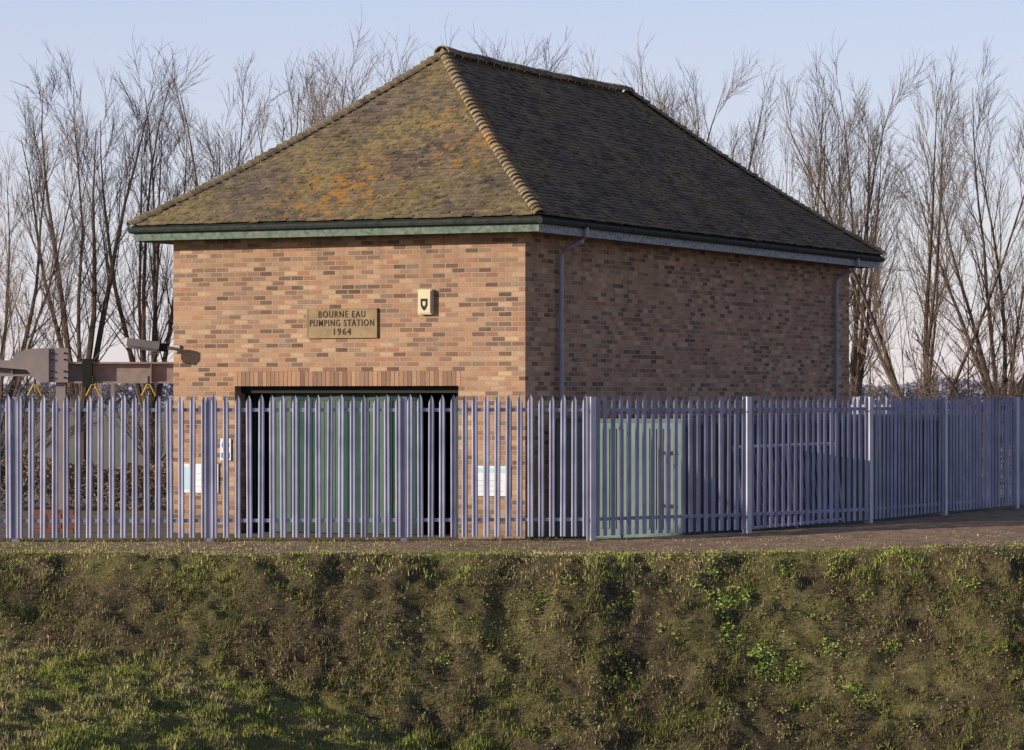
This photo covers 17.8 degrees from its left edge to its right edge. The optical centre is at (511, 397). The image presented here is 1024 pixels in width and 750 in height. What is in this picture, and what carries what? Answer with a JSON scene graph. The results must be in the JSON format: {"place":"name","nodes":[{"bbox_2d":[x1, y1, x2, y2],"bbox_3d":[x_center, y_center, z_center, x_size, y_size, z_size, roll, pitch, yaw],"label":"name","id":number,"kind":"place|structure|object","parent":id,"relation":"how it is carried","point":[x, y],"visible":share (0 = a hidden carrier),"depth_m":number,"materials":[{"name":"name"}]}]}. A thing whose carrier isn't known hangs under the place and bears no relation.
{"place":"outdoors","nodes":[
{"label":"outdoors","id":0,"kind":"place"},
{"bbox_2d":[0,398,1023,749],"bbox_3d":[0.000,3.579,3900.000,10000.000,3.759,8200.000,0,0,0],"label":"ground","id":1,"kind":"structure","parent":0,"point":[994,526],"depth_m":41.10,"materials":[{"name":"soil"}]},
{"bbox_2d":[0,327,89,461],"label":"bare shrub","id":2,"kind":"object","parent":1,"relation":"on","point":[37,397],"visible":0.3,"depth_m":84.27,"materials":[{"name":"brown plant"}]},
{"bbox_2d":[35,509,74,532],"bbox_3d":[-7.281,1.965,52.050,0.715,0.370,0.100,0,0,0],"label":"brick pile","id":3,"kind":"object","parent":1,"relation":"on","point":[49,516],"visible":0.48,"depth_m":52.00,"materials":[{"name":"red brick"}]},
{"bbox_2d":[0,95,112,477],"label":"bare poplar tree","id":4,"kind":"object","parent":1,"relation":"on","point":[29,321],"visible":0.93,"depth_m":88.82,"materials":[{"name":"brown plant"}]},
{"bbox_2d":[0,323,132,470],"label":"bare shrub","id":5,"kind":"object","parent":1,"relation":"on","point":[37,438],"visible":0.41,"depth_m":80.52,"materials":[{"name":"brown plant"}]},
{"bbox_2d":[1,455,166,510],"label":"hedge","id":6,"kind":"object","parent":1,"relation":"on","point":[95,477],"visible":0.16,"depth_m":62.45,"materials":[{"name":"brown plant"}]},
{"bbox_2d":[0,348,172,509],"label":"lifting gantry","id":7,"kind":"object","parent":1,"relation":"on","point":[47,365],"visible":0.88,"depth_m":54.89,"materials":[{"name":"metal"}]},
{"bbox_2d":[0,36,188,473],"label":"bare poplar tree","id":8,"kind":"object","parent":1,"relation":"on","point":[93,308],"visible":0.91,"depth_m":91.93,"materials":[{"name":"brown plant"}]},
{"bbox_2d":[44,25,220,468],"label":"bare poplar tree","id":9,"kind":"object","parent":1,"relation":"on","point":[155,249],"visible":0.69,"depth_m":93.46,"materials":[{"name":"brown plant"}]},
{"bbox_2d":[102,357,172,467],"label":"bare shrub","id":10,"kind":"object","parent":1,"relation":"on","point":[142,434],"visible":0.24,"depth_m":89.50,"materials":[{"name":"brown plant"}]},
{"bbox_2d":[143,41,338,319],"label":"bare poplar tree","id":11,"kind":"object","parent":1,"relation":"on","point":[215,162],"visible":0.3,"depth_m":91.52,"materials":[{"name":"brown plant"}]},
{"bbox_2d":[243,50,346,158],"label":"bare poplar tree","id":12,"kind":"object","parent":1,"relation":"on","point":[322,100],"visible":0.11,"depth_m":96.27,"materials":[{"name":"brown plant"}]},
{"bbox_2d":[268,2,411,140],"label":"bare poplar tree","id":13,"kind":"object","parent":1,"relation":"on","point":[312,109],"visible":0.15,"depth_m":94.89,"materials":[{"name":"brown plant"}]},
{"bbox_2d":[305,26,491,120],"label":"bare poplar tree","id":14,"kind":"object","parent":1,"relation":"on","point":[400,67],"visible":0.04,"depth_m":96.54,"materials":[{"name":"brown plant"}]},
{"bbox_2d":[416,13,550,67],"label":"bare poplar tree","id":15,"kind":"object","parent":1,"relation":"on","point":[507,54],"depth_m":97.98,"materials":[{"name":"brown plant"}]},
{"bbox_2d":[124,45,885,538],"bbox_3d":[0.469,-1.518,57.248,7.382,8.536,15.907,0,0,25],"label":"pumping station","id":16,"kind":"object","parent":1,"relation":"on","point":[448,223],"visible":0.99,"depth_m":51.80,"materials":[{"name":"brick"}]},
{"bbox_2d":[184,464,218,492],"bbox_3d":[-4.930,1.280,51.926,0.650,0.460,0.030,0,0,25],"label":"notice sign","id":17,"kind":"object","parent":16,"relation":"attached to","point":[186,478],"visible":0.39,"depth_m":51.95,"materials":[{"name":"white plastic"}]},
{"bbox_2d":[220,439,231,459],"bbox_3d":[-4.516,0.820,51.727,0.190,0.340,0.033,0,0,26],"label":"safety sign","id":18,"kind":"object","parent":16,"relation":"attached to","point":[221,449],"visible":0.38,"depth_m":51.72,"materials":[{"name":"white plastic"}]},
{"bbox_2d":[241,386,457,534],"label":"folding doors","id":19,"kind":"structure","parent":16,"relation":"in","point":[288,392],"depth_m":51.31,"materials":[{"name":"green paint"}]},
{"bbox_2d":[478,466,505,495],"bbox_3d":[-0.320,1.268,49.727,0.638,0.455,0.030,0,0,25],"label":"notice sign","id":20,"kind":"object","parent":16,"relation":"attached to","point":[502,481],"visible":0.29,"depth_m":49.70,"materials":[{"name":"white plastic"}]},
{"bbox_2d":[0,394,1023,541],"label":"palisade fence","id":21,"kind":"object","parent":1,"relation":"on","point":[403,519],"visible":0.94,"depth_m":46.86,"materials":[{"name":"metal"}]},
{"bbox_2d":[0,531,1023,749],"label":"grass","id":22,"kind":"structure","parent":1,"relation":"on","point":[45,738],"depth_m":40.18,"materials":[{"name":"green plant"}]},
{"bbox_2d":[0,539,1023,749],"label":"ground cover plants","id":23,"kind":"object","parent":1,"relation":"on","point":[672,676],"visible":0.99,"depth_m":40.86,"materials":[{"name":"green plant"}]},
{"bbox_2d":[2,376,1023,407],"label":"distant woodland","id":24,"kind":"object","parent":1,"relation":"on","point":[167,390],"visible":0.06,"depth_m":644.22,"materials":[{"name":"brown plant"}]},
{"bbox_2d":[467,25,692,118],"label":"bare poplar tree","id":25,"kind":"object","parent":1,"relation":"on","point":[498,57],"visible":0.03,"depth_m":97.31,"materials":[{"name":"brown plant"}]},
{"bbox_2d":[524,42,657,104],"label":"bare poplar tree","id":26,"kind":"object","parent":1,"relation":"on","point":[596,70],"visible":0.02,"depth_m":97.75,"materials":[{"name":"brown plant"}]},
{"bbox_2d":[381,551,979,706],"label":"bank weeds","id":27,"kind":"object","parent":1,"relation":"on","point":[756,652],"visible":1,"depth_m":41.18,"materials":[{"name":"green plant"}]},
{"bbox_2d":[610,24,759,148],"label":"bare poplar tree","id":28,"kind":"object","parent":1,"relation":"on","point":[699,116],"visible":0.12,"depth_m":94.93,"materials":[{"name":"brown plant"}]},
{"bbox_2d":[642,57,795,181],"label":"bare poplar tree","id":29,"kind":"object","parent":1,"relation":"on","point":[694,108],"visible":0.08,"depth_m":93.02,"materials":[{"name":"brown plant"}]},
{"bbox_2d":[555,414,982,538],"bbox_3d":[4.830,1.235,56.432,2.150,1.830,14.960,0,0,25],"label":"storage container","id":30,"kind":"object","parent":1,"relation":"on","point":[580,472],"visible":0.34,"depth_m":50.82,"materials":[{"name":"metal"}]},
{"bbox_2d":[732,442,845,529],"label":"leaning metal gate","id":31,"kind":"structure","parent":1,"relation":"on","point":[792,496],"depth_m":52.60,"materials":[{"name":"metal"}]},
{"bbox_2d":[716,44,927,362],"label":"bare poplar tree","id":32,"kind":"object","parent":1,"relation":"on","point":[817,161],"visible":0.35,"depth_m":91.75,"materials":[{"name":"brown plant"}]},
{"bbox_2d":[787,27,935,411],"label":"bare poplar tree","id":33,"kind":"object","parent":1,"relation":"on","point":[858,370],"visible":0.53,"depth_m":95.59,"materials":[{"name":"brown plant"}]},
{"bbox_2d":[761,46,1023,413],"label":"bare poplar tree","id":34,"kind":"object","parent":1,"relation":"on","point":[928,332],"visible":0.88,"depth_m":87.63,"materials":[{"name":"brown plant"}]},
{"bbox_2d":[849,328,982,413],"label":"bare shrub","id":35,"kind":"object","parent":1,"relation":"on","point":[869,381],"visible":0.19,"depth_m":84.31,"materials":[{"name":"brown plant"}]},
{"bbox_2d":[849,345,1003,446],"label":"bare shrub","id":36,"kind":"object","parent":1,"relation":"on","point":[935,378],"visible":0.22,"depth_m":80.22,"materials":[{"name":"brown plant"}]},
{"bbox_2d":[851,395,1021,502],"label":"palisade fence","id":37,"kind":"object","parent":1,"relation":"on","point":[904,403],"visible":0.2,"depth_m":66.52,"materials":[{"name":"metal"}]},
{"bbox_2d":[861,310,1023,453],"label":"bare shrub","id":38,"kind":"object","parent":1,"relation":"on","point":[988,387],"visible":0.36,"depth_m":82.71,"materials":[{"name":"brown plant"}]},
{"bbox_2d":[872,36,1023,475],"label":"bare poplar tree","id":39,"kind":"object","parent":1,"relation":"on","point":[1002,310],"visible":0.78,"depth_m":90.23,"materials":[{"name":"brown plant"}]},
{"bbox_2d":[900,287,1023,465],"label":"bare shrub","id":40,"kind":"object","parent":1,"relation":"on","point":[954,388],"visible":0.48,"depth_m":82.27,"materials":[{"name":"brown plant"}]},
{"bbox_2d":[982,447,1003,487],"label":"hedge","id":41,"kind":"object","parent":1,"relation":"on","point":[1001,462],"visible":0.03,"depth_m":76.82,"materials":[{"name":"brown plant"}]},
{"bbox_2d":[0,0,1023,397],"label":"sky","id":42,"kind":"structure","parent":0,"point":[707,34],"materials":[{"name":"blue"}]}
]}

